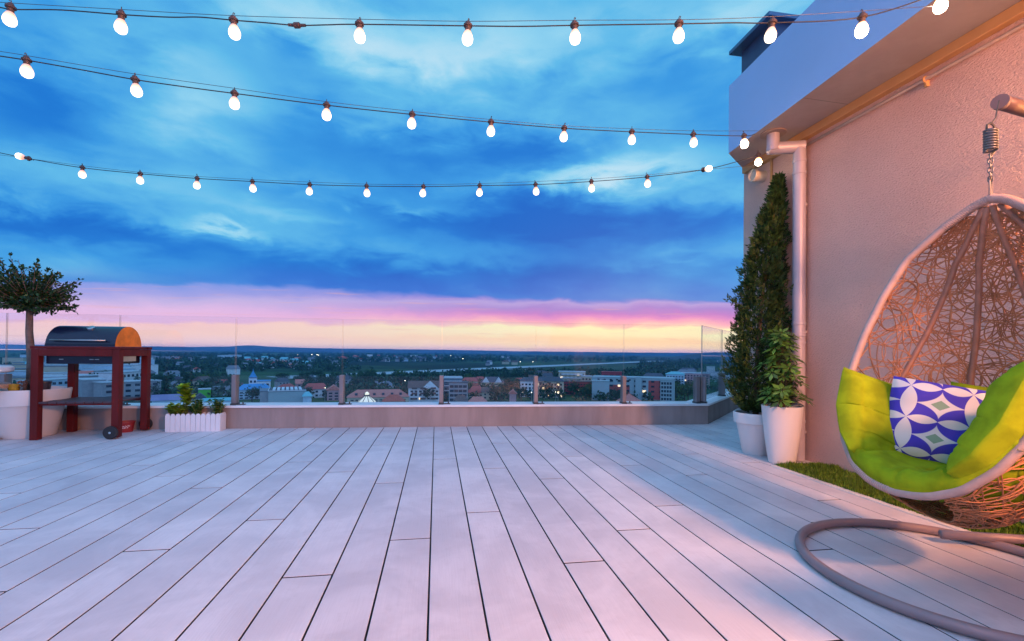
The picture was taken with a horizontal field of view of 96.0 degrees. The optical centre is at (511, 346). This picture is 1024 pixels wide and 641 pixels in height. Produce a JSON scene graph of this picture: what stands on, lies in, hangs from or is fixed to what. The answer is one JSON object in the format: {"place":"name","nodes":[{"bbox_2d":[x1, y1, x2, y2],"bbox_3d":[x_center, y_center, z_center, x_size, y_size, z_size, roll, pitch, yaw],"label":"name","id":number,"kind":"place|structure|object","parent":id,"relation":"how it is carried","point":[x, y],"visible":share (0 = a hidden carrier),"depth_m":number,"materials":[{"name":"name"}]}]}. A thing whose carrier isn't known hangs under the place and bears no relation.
{"place":"outdoors","nodes":[
{"label":"outdoors","id":0,"kind":"place"},
{"bbox_2d":[0,51,688,130],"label":"support wire","id":1,"kind":"object","parent":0,"point":[332,102],"visible":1,"depth_m":2.93,"materials":[{"name":"metal"}]},
{"bbox_2d":[0,55,754,135],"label":"festoon cord","id":2,"kind":"object","parent":1,"relation":"attached to","point":[357,108],"visible":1,"depth_m":2.98,"materials":[{"name":"black rubber"}]},
{"bbox_2d":[20,52,33,78],"bbox_3d":[-2.716,-1.573,2.579,0.057,0.140,0.056,-1,1,-18],"label":"light bulb","id":3,"kind":"object","parent":2,"relation":"hanging from","point":[26,70],"visible":1,"depth_m":2.57,"materials":[{"name":"beige"}]},
{"bbox_2d":[130,73,142,96],"bbox_3d":[-2.209,-1.536,2.705,0.056,0.140,0.057,-4,4,10],"label":"light bulb","id":4,"kind":"object","parent":2,"relation":"hanging from","point":[136,90],"visible":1,"depth_m":2.69,"materials":[{"name":"beige"}]},
{"bbox_2d":[229,87,239,109],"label":"light bulb","id":5,"kind":"object","parent":2,"relation":"hanging from","point":[234,103],"visible":1,"depth_m":2.81,"materials":[{"name":"beige"}]},
{"bbox_2d":[322,99,330,120],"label":"light bulb","id":6,"kind":"object","parent":2,"relation":"hanging from","point":[326,114],"visible":1,"depth_m":2.94,"materials":[{"name":"beige"}]},
{"bbox_2d":[407,109,415,128],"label":"light bulb","id":7,"kind":"object","parent":2,"relation":"hanging from","point":[411,123],"visible":1,"depth_m":3.07,"materials":[{"name":"beige"}]},
{"bbox_2d":[487,116,494,136],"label":"light bulb","id":8,"kind":"object","parent":2,"relation":"hanging from","point":[490,131],"visible":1,"depth_m":3.20,"materials":[{"name":"beige"}]},
{"bbox_2d":[560,123,567,141],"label":"light bulb","id":9,"kind":"object","parent":2,"relation":"hanging from","point":[563,136],"visible":1,"depth_m":3.33,"materials":[{"name":"beige"}]},
{"bbox_2d":[628,128,635,144],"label":"light bulb","id":10,"kind":"object","parent":2,"relation":"hanging from","point":[631,139],"visible":1,"depth_m":3.45,"materials":[{"name":"beige"}]},
{"bbox_2d":[690,129,697,146],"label":"light bulb","id":11,"kind":"object","parent":2,"relation":"hanging from","point":[693,142],"visible":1,"depth_m":3.59,"materials":[{"name":"beige"}]},
{"bbox_2d":[740,131,747,147],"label":"light bulb","id":12,"kind":"object","parent":2,"relation":"hanging from","point":[744,143],"visible":1,"depth_m":3.69,"materials":[{"name":"beige"}]},
{"bbox_2d":[0,344,698,355],"bbox_3d":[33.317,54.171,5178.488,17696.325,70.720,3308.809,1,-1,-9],"label":"hills","id":13,"kind":"structure","parent":0,"point":[254,348],"depth_m":4901.52,"materials":[{"name":"blue"}]},
{"bbox_2d":[0,350,734,402],"bbox_3d":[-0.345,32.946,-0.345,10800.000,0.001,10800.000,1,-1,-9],"label":"ground","id":14,"kind":"structure","parent":0,"point":[393,365],"depth_m":1022.05,"materials":[{"name":"plant"}]},
{"bbox_2d":[0,370,25,375],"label":"flat block","id":15,"kind":"structure","parent":14,"relation":"on","point":[18,372],"depth_m":380.69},
{"bbox_2d":[2,357,25,363],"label":"flat block","id":16,"kind":"structure","parent":14,"relation":"on","point":[13,359],"depth_m":763.23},
{"bbox_2d":[15,378,66,385],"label":"flat block","id":17,"kind":"structure","parent":14,"relation":"on","point":[59,381],"depth_m":289.68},
{"bbox_2d":[43,365,79,371],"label":"flat block","id":18,"kind":"structure","parent":14,"relation":"on","point":[55,368],"depth_m":416.68,"materials":[{"name":"concrete"}]},
{"bbox_2d":[78,377,106,396],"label":"flat block","id":19,"kind":"structure","parent":14,"relation":"on","point":[85,387],"depth_m":283.59,"materials":[{"name":"concrete"}]},
{"bbox_2d":[93,365,130,369],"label":"flat block","id":20,"kind":"structure","parent":14,"relation":"on","point":[102,367],"depth_m":470.09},
{"bbox_2d":[98,370,140,380],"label":"flat block","id":21,"kind":"structure","parent":14,"relation":"on","point":[129,374],"depth_m":341.54,"materials":[{"name":"concrete"}]},
{"bbox_2d":[93,379,161,396],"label":"flat block","id":22,"kind":"structure","parent":14,"relation":"on","point":[132,388],"depth_m":287.88,"materials":[{"name":"concrete"}]},
{"bbox_2d":[133,364,157,374],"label":"flat block","id":23,"kind":"structure","parent":14,"relation":"on","point":[154,367],"depth_m":538.42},
{"bbox_2d":[150,393,193,402],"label":"warehouse","id":24,"kind":"structure","parent":14,"relation":"on","point":[168,398],"depth_m":255.07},
{"bbox_2d":[198,388,210,397],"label":"shop","id":25,"kind":"structure","parent":14,"relation":"on","point":[203,391],"depth_m":296.96},
{"bbox_2d":[202,397,230,402],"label":"warehouse","id":26,"kind":"structure","parent":14,"relation":"on","point":[227,399],"depth_m":255.63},
{"bbox_2d":[226,365,240,374],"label":"house","id":27,"kind":"structure","parent":14,"relation":"on","point":[232,369],"depth_m":573.34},
{"bbox_2d":[242,386,259,401],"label":"town tree","id":28,"kind":"object","parent":14,"relation":"on","point":[251,391],"visible":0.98,"depth_m":281.76,"materials":[{"name":"green plant"}]},
{"bbox_2d":[248,370,257,383],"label":"tower","id":29,"kind":"structure","parent":14,"relation":"on","point":[252,377],"depth_m":310.02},
{"bbox_2d":[239,384,270,399],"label":"townhouse","id":30,"kind":"structure","parent":14,"relation":"on","point":[241,391],"depth_m":299.22,"materials":[{"name":"blue"}]},
{"bbox_2d":[260,388,268,401],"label":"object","id":31,"kind":"structure","parent":14,"relation":"on","point":[263,394],"depth_m":271.81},
{"bbox_2d":[274,378,288,387],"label":"house","id":32,"kind":"structure","parent":14,"relation":"on","point":[278,382],"depth_m":389.58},
{"bbox_2d":[268,387,305,401],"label":"market hall","id":33,"kind":"structure","parent":14,"relation":"on","point":[286,394],"depth_m":273.55,"materials":[{"name":"concrete"}]},
{"bbox_2d":[302,391,312,401],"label":"house","id":34,"kind":"structure","parent":14,"relation":"on","point":[307,396],"depth_m":271.54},
{"bbox_2d":[305,383,326,397],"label":"house","id":35,"kind":"structure","parent":14,"relation":"on","point":[318,389],"depth_m":311.82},
{"bbox_2d":[326,384,338,400],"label":"house","id":36,"kind":"structure","parent":14,"relation":"on","point":[332,392],"depth_m":295.32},
{"bbox_2d":[357,392,375,401],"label":"glass cupola","id":37,"kind":"object","parent":14,"relation":"on","point":[366,397],"visible":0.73,"depth_m":245.95,"materials":[{"name":"beige"}]},
{"bbox_2d":[0,351,737,400],"bbox_3d":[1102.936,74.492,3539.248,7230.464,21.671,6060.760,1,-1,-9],"label":"woods","id":38,"kind":"object","parent":14,"relation":"on","point":[210,360],"visible":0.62,"depth_m":670.69,"materials":[{"name":"green plant"}]},
{"bbox_2d":[346,389,409,401],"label":"terrace house","id":39,"kind":"structure","parent":14,"relation":"on","point":[378,395],"depth_m":285.44,"materials":[{"name":"beige"}]},
{"bbox_2d":[382,394,404,401],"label":"house","id":40,"kind":"structure","parent":14,"relation":"on","point":[394,398],"depth_m":258.49,"materials":[{"name":"tile"}]},
{"bbox_2d":[407,381,438,401],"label":"apartment block","id":41,"kind":"structure","parent":14,"relation":"on","point":[415,391],"depth_m":292.86,"materials":[{"name":"beige"}]},
{"bbox_2d":[444,376,462,398],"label":"apartment block","id":42,"kind":"structure","parent":14,"relation":"on","point":[447,379],"depth_m":314.33,"materials":[{"name":"white concrete"}]},
{"bbox_2d":[449,381,467,401],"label":"apartment block","id":43,"kind":"structure","parent":14,"relation":"on","point":[456,388],"depth_m":294.73,"materials":[{"name":"concrete"}]},
{"bbox_2d":[454,395,467,401],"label":"house","id":44,"kind":"structure","parent":14,"relation":"on","point":[460,398],"depth_m":258.53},
{"bbox_2d":[468,386,481,398],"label":"house","id":45,"kind":"structure","parent":14,"relation":"on","point":[473,389],"depth_m":315.19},
{"bbox_2d":[481,387,498,399],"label":"house","id":46,"kind":"structure","parent":14,"relation":"on","point":[486,395],"depth_m":309.19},
{"bbox_2d":[480,377,503,385],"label":"gabled house","id":47,"kind":"structure","parent":14,"relation":"on","point":[491,380],"depth_m":388.47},
{"bbox_2d":[486,384,503,394],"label":"town tree","id":48,"kind":"object","parent":14,"relation":"on","point":[492,389],"visible":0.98,"depth_m":306.07,"materials":[{"name":"green plant"}]},
{"bbox_2d":[509,389,516,401],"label":"house","id":49,"kind":"structure","parent":14,"relation":"on","point":[512,395],"depth_m":286.70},
{"bbox_2d":[514,384,528,400],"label":"town tree","id":50,"kind":"object","parent":14,"relation":"on","point":[520,391],"visible":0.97,"depth_m":301.89,"materials":[{"name":"green plant"}]},
{"bbox_2d":[520,377,532,396],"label":"apartment block","id":51,"kind":"structure","parent":14,"relation":"on","point":[526,381],"depth_m":331.32,"materials":[{"name":"beige"}]},
{"bbox_2d":[538,376,564,397],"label":"apartment block","id":52,"kind":"structure","parent":14,"relation":"on","point":[556,381],"depth_m":328.40,"materials":[{"name":"beige"}]},
{"bbox_2d":[558,371,585,379],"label":"apartment block","id":53,"kind":"structure","parent":14,"relation":"on","point":[569,375],"depth_m":412.85,"materials":[{"name":"beige"}]},
{"bbox_2d":[564,380,591,394],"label":"office range","id":54,"kind":"structure","parent":14,"relation":"on","point":[583,383],"depth_m":353.56,"materials":[{"name":"beige"}]},
{"bbox_2d":[592,380,609,400],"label":"institute wing","id":55,"kind":"structure","parent":14,"relation":"on","point":[601,385],"depth_m":313.51,"materials":[{"name":"concrete"}]},
{"bbox_2d":[601,371,621,375],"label":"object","id":56,"kind":"structure","parent":14,"relation":"on","point":[613,373],"depth_m":347.09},
{"bbox_2d":[592,375,674,400],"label":"institute","id":57,"kind":"structure","parent":14,"relation":"on","point":[637,384],"depth_m":318.85,"materials":[{"name":"concrete"}]},
{"bbox_2d":[660,379,672,400],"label":"institute wing","id":58,"kind":"structure","parent":57,"relation":"attached to","point":[665,389],"depth_m":313.52,"materials":[{"name":"concrete"}]},
{"bbox_2d":[665,371,684,384],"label":"apartment block","id":59,"kind":"structure","parent":14,"relation":"on","point":[677,375],"depth_m":388.06,"materials":[{"name":"beige"}]},
{"bbox_2d":[675,383,692,399],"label":"town tree","id":60,"kind":"object","parent":14,"relation":"on","point":[680,390],"visible":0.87,"depth_m":318.92,"materials":[{"name":"green plant"}]},
{"bbox_2d":[681,372,709,389],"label":"apartment block","id":61,"kind":"structure","parent":14,"relation":"on","point":[689,377],"depth_m":394.34,"materials":[{"name":"beige"}]},
{"bbox_2d":[4,155,762,184],"bbox_3d":[-2.357,-1.827,4.301,9.399,0.614,0.006,1,-1,0],"label":"support wire","id":62,"kind":"object","parent":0,"point":[392,184],"visible":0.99,"depth_m":4.30,"materials":[{"name":"metal"}]},
{"bbox_2d":[2,153,756,186],"bbox_3d":[-2.381,-1.839,4.301,9.352,0.679,0.010,1,-1,0],"label":"festoon cord","id":63,"kind":"object","parent":62,"relation":"attached to","point":[386,186],"visible":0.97,"depth_m":4.30,"materials":[{"name":"black rubber"}]},
{"bbox_2d":[15,153,33,160],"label":"light bulb","id":64,"kind":"object","parent":63,"relation":"hanging from","point":[20,156],"visible":1,"depth_m":4.28,"materials":[{"name":"beige"}]},
{"bbox_2d":[0,0,814,352],"label":"sky","id":65,"kind":"structure","parent":0,"point":[625,265],"materials":[{"name":"blue"}]},
{"bbox_2d":[366,432,488,640],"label":"deck underlay","id":66,"kind":"object","parent":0,"point":[427,639],"depth_m":2.12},
{"bbox_2d":[771,465,968,530],"bbox_3d":[2.899,0.983,-0.294,0.050,0.030,8.500,1,-1,-9],"label":"deck edging","id":67,"kind":"object","parent":66,"relation":"on","point":[913,513],"visible":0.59,"depth_m":2.98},
{"bbox_2d":[269,361,654,378],"bbox_3d":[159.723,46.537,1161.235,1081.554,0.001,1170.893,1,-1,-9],"label":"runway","id":68,"kind":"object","parent":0,"point":[440,370],"visible":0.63,"depth_m":911.80,"materials":[{"name":"asphalt"}]},
{"bbox_2d":[0,2,932,21],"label":"support wire","id":69,"kind":"object","parent":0,"point":[460,21],"visible":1,"depth_m":2.38,"materials":[{"name":"metal"}]},
{"bbox_2d":[0,0,920,26],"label":"festoon cord","id":70,"kind":"object","parent":69,"relation":"attached to","point":[472,25],"visible":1,"depth_m":2.38,"materials":[{"name":"black rubber"}]},
{"bbox_2d":[2,0,17,26],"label":"light bulb","id":71,"kind":"object","parent":70,"relation":"hanging from","point":[9,18],"visible":1,"depth_m":2.41,"materials":[{"name":"white glass"}]},
{"bbox_2d":[114,7,127,34],"bbox_3d":[-2.046,-1.706,2.412,0.056,0.140,0.057,2,4,-45],"label":"light bulb","id":72,"kind":"object","parent":70,"relation":"hanging from","point":[120,26],"visible":1,"depth_m":2.40,"materials":[{"name":"beige"}]},
{"bbox_2d":[228,12,240,39],"bbox_3d":[-1.449,-1.671,2.402,0.057,0.140,0.056,-5,1,-22],"label":"light bulb","id":73,"kind":"object","parent":70,"relation":"hanging from","point":[234,33],"visible":1,"depth_m":2.39,"materials":[{"name":"beige"}]},
{"bbox_2d":[288,22,305,28],"bbox_3d":[-1.118,-1.668,2.396,0.092,0.029,0.029,1,-1,1],"label":"cord connector","id":74,"kind":"object","parent":70,"relation":"attached to","point":[296,25],"visible":1,"depth_m":2.39,"materials":[{"name":"plastic"}]},
{"bbox_2d":[354,17,364,43],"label":"light bulb","id":75,"kind":"object","parent":70,"relation":"hanging from","point":[359,35],"visible":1,"depth_m":2.37,"materials":[{"name":"beige"}]},
{"bbox_2d":[462,18,472,45],"bbox_3d":[-0.229,-1.628,2.383,0.056,0.140,0.057,4,2,38],"label":"light bulb","id":76,"kind":"object","parent":70,"relation":"hanging from","point":[467,38],"visible":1,"depth_m":2.37,"materials":[{"name":"beige"}]},
{"bbox_2d":[570,17,580,44],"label":"light bulb","id":77,"kind":"object","parent":70,"relation":"hanging from","point":[575,37],"visible":1,"depth_m":2.36,"materials":[{"name":"beige"}]},
{"bbox_2d":[673,16,684,43],"bbox_3d":[0.856,-1.627,2.365,0.057,0.140,0.056,1,-1,15],"label":"light bulb","id":78,"kind":"object","parent":70,"relation":"hanging from","point":[678,36],"visible":1,"depth_m":2.35,"materials":[{"name":"beige"}]},
{"bbox_2d":[764,15,776,43],"bbox_3d":[1.328,-1.627,2.360,0.056,0.140,0.057,4,3,-19],"label":"light bulb","id":79,"kind":"object","parent":70,"relation":"hanging from","point":[770,36],"visible":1,"depth_m":2.35,"materials":[{"name":"beige"}]},
{"bbox_2d":[855,9,868,37],"bbox_3d":[1.787,-1.651,2.353,0.056,0.140,0.057,-3,5,-25],"label":"light bulb","id":80,"kind":"object","parent":70,"relation":"hanging from","point":[861,29],"visible":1,"depth_m":2.34,"materials":[{"name":"beige"}]},
{"bbox_2d":[933,0,947,13],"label":"light bulb","id":81,"kind":"object","parent":70,"relation":"hanging from","point":[940,6],"visible":1,"depth_m":2.33,"materials":[{"name":"beige"}]},
{"bbox_2d":[0,408,1023,640],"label":"deck","id":82,"kind":"structure","parent":0,"point":[680,532],"depth_m":2.26,"materials":[{"name":"wood"}]},
{"bbox_2d":[0,365,14,388],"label":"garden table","id":83,"kind":"object","parent":82,"relation":"on","point":[6,368],"visible":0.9,"depth_m":4.58,"materials":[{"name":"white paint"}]},
{"bbox_2d":[0,386,72,438],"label":"plant pot","id":84,"kind":"object","parent":82,"relation":"on","point":[14,413],"visible":0.6,"depth_m":4.68,"materials":[{"name":"white plastic"}]},
{"bbox_2d":[0,252,83,389],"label":"round tree","id":85,"kind":"object","parent":84,"relation":"on","point":[20,292],"visible":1,"depth_m":4.84,"materials":[{"name":"green plant"}]},
{"bbox_2d":[29,326,152,439],"bbox_3d":[-4.498,0.369,4.965,0.817,1.172,0.618,1,-1,-9],"label":"barbecue grill","id":86,"kind":"object","parent":82,"relation":"on","point":[73,347],"visible":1,"depth_m":4.77,"materials":[{"name":"red wood"}]},
{"bbox_2d":[122,420,135,432],"bbox_3d":[-4.322,0.900,5.162,0.166,0.118,0.166,1,-1,-9],"label":"red bucket","id":87,"kind":"object","parent":82,"relation":"on","point":[127,425],"visible":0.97,"depth_m":5.13,"materials":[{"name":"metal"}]},
{"bbox_2d":[165,412,225,431],"bbox_3d":[-3.623,0.866,5.287,0.570,0.203,0.150,1,-1,-9],"label":"flower box","id":88,"kind":"object","parent":82,"relation":"on","point":[198,422],"visible":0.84,"depth_m":5.22,"materials":[{"name":"white paint"}]},
{"bbox_2d":[164,402,189,415],"bbox_3d":[-3.811,0.724,5.237,0.287,0.185,0.188,1,-1,-9],"label":"lettuce plant","id":89,"kind":"object","parent":88,"relation":"in","point":[171,408],"visible":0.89,"depth_m":5.22,"materials":[{"name":"green plant"}]},
{"bbox_2d":[176,383,196,415],"bbox_3d":[-3.737,0.618,5.274,0.229,0.397,0.199,1,-1,-9],"label":"lettuce plant","id":90,"kind":"object","parent":88,"relation":"in","point":[185,392],"visible":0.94,"depth_m":5.25,"materials":[{"name":"green plant"}]},
{"bbox_2d":[184,398,205,414],"bbox_3d":[-3.637,0.712,5.296,0.228,0.216,0.150,1,-1,-9],"label":"basil plant","id":91,"kind":"object","parent":88,"relation":"in","point":[197,407],"visible":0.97,"depth_m":5.28,"materials":[{"name":"green plant"}]},
{"bbox_2d":[206,398,225,413],"bbox_3d":[-3.408,0.709,5.330,0.244,0.225,0.131,1,-1,-26],"label":"basil plant","id":92,"kind":"object","parent":88,"relation":"in","point":[218,406],"visible":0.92,"depth_m":5.32,"materials":[{"name":"green plant"}]},
{"bbox_2d":[733,410,766,455],"bbox_3d":[2.313,0.824,4.380,0.386,0.392,0.386,1,-1,-9],"label":"plant pot","id":93,"kind":"object","parent":82,"relation":"on","point":[751,432],"visible":0.65,"depth_m":4.27,"materials":[{"name":"white plastic"}]},
{"bbox_2d":[718,171,793,414],"bbox_3d":[2.322,-0.482,4.381,0.620,2.346,0.728,1,-1,-9],"label":"cypress tree","id":94,"kind":"object","parent":93,"relation":"in","point":[769,230],"visible":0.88,"depth_m":4.29,"materials":[{"name":"green plant"}]},
{"bbox_2d":[761,403,803,463],"bbox_3d":[2.349,0.767,4.011,0.324,0.500,0.324,1,-1,-9],"label":"plant pot","id":95,"kind":"object","parent":82,"relation":"on","point":[782,426],"visible":0.88,"depth_m":3.90,"materials":[{"name":"white plastic"}]},
{"bbox_2d":[752,325,813,407],"bbox_3d":[2.351,0.224,4.027,0.496,0.827,0.493,1,-1,-9],"label":"umbrella plant","id":96,"kind":"object","parent":95,"relation":"in","point":[783,389],"visible":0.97,"depth_m":3.95,"materials":[{"name":"green plant"}]},
{"bbox_2d":[795,93,1023,640],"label":"chair stand","id":97,"kind":"object","parent":82,"relation":"on","point":[1013,106],"visible":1,"depth_m":2.02,"materials":[{"name":"brown paint"}]},
{"bbox_2d":[982,100,999,155],"bbox_3d":[2.085,-0.945,1.996,0.081,0.253,0.050,1,-1,-9],"label":"chair spring","id":98,"kind":"object","parent":97,"relation":"hanging from","point":[990,137],"visible":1,"depth_m":1.99,"materials":[{"name":"metal"}]},
{"bbox_2d":[987,153,993,194],"bbox_3d":[2.067,-0.737,1.991,0.026,0.199,0.018,1,-1,1],"label":"chair chain","id":99,"kind":"object","parent":98,"relation":"hanging from","point":[990,180],"visible":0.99,"depth_m":1.99,"materials":[{"name":"metal"}]},
{"bbox_2d":[840,194,1023,528],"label":"hanging chair","id":100,"kind":"object","parent":99,"relation":"hanging from","point":[972,515],"visible":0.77,"depth_m":2.10,"materials":[{"name":"wicker"}]},
{"bbox_2d":[836,361,1023,518],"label":"seat cushion","id":101,"kind":"object","parent":100,"relation":"on","point":[990,437],"visible":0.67,"depth_m":1.76,"materials":[{"name":"fabric"}]},
{"bbox_2d":[890,376,985,463],"bbox_3d":[1.874,0.342,2.020,0.424,0.409,0.154,0,-1,31],"label":"throw pillow","id":102,"kind":"object","parent":101,"relation":"on","point":[931,421],"visible":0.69,"depth_m":2.00,"materials":[{"name":"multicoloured fabric"}]},
{"bbox_2d":[659,352,734,359],"bbox_3d":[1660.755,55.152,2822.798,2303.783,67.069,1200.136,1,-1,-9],"label":"hills","id":103,"kind":"structure","parent":0,"point":[710,355],"depth_m":2426.31,"materials":[{"name":"blue plant"}]},
{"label":"apartment tower","id":104,"kind":"structure","parent":0,"visible":0},
{"bbox_2d":[58,389,738,429],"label":"parapet wall","id":105,"kind":"structure","parent":104,"relation":"on","point":[332,414],"depth_m":5.74,"materials":[{"name":"concrete"}]},
{"bbox_2d":[0,373,740,404],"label":"glass fence","id":106,"kind":"object","parent":105,"relation":"on","point":[699,389],"visible":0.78,"depth_m":5.92,"materials":[{"name":"grey"}]},
{"bbox_2d":[729,0,1023,522],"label":"penthouse building","id":107,"kind":"structure","parent":104,"relation":"on","point":[892,184],"depth_m":3.37,"materials":[{"name":"paint"}]},
{"bbox_2d":[748,169,767,181],"bbox_3d":[2.506,-1.735,4.695,0.135,0.124,0.124,1,-1,-9],"label":"wall lamp","id":108,"kind":"object","parent":107,"relation":"attached to","point":[756,175],"depth_m":4.66,"materials":[{"name":"beige plastic"}]},
{"bbox_2d":[729,11,799,72],"bbox_3d":[2.901,-2.847,4.650,1.160,0.502,0.597,1,-1,-9],"label":"roof box","id":109,"kind":"object","parent":107,"relation":"on","point":[751,46],"visible":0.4,"depth_m":4.53,"materials":[{"name":"metal"}]},
{"bbox_2d":[760,128,806,460],"bbox_3d":[2.440,-0.458,4.129,0.403,2.943,0.213,0,-1,20],"label":"downpipe","id":110,"kind":"object","parent":107,"relation":"attached to","point":[775,146],"visible":0.86,"depth_m":4.10,"materials":[{"name":"metal"}]},
{"bbox_2d":[806,22,1023,146],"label":"cable conduit","id":111,"kind":"object","parent":107,"relation":"attached to","point":[925,79],"visible":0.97,"depth_m":3.12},
{"label":"lawn base","id":112,"kind":"structure","parent":0,"visible":0},
{"bbox_2d":[774,461,1023,546],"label":"grass","id":113,"kind":"structure","parent":112,"relation":"on","point":[836,474],"depth_m":3.33,"materials":[{"name":"plant"}]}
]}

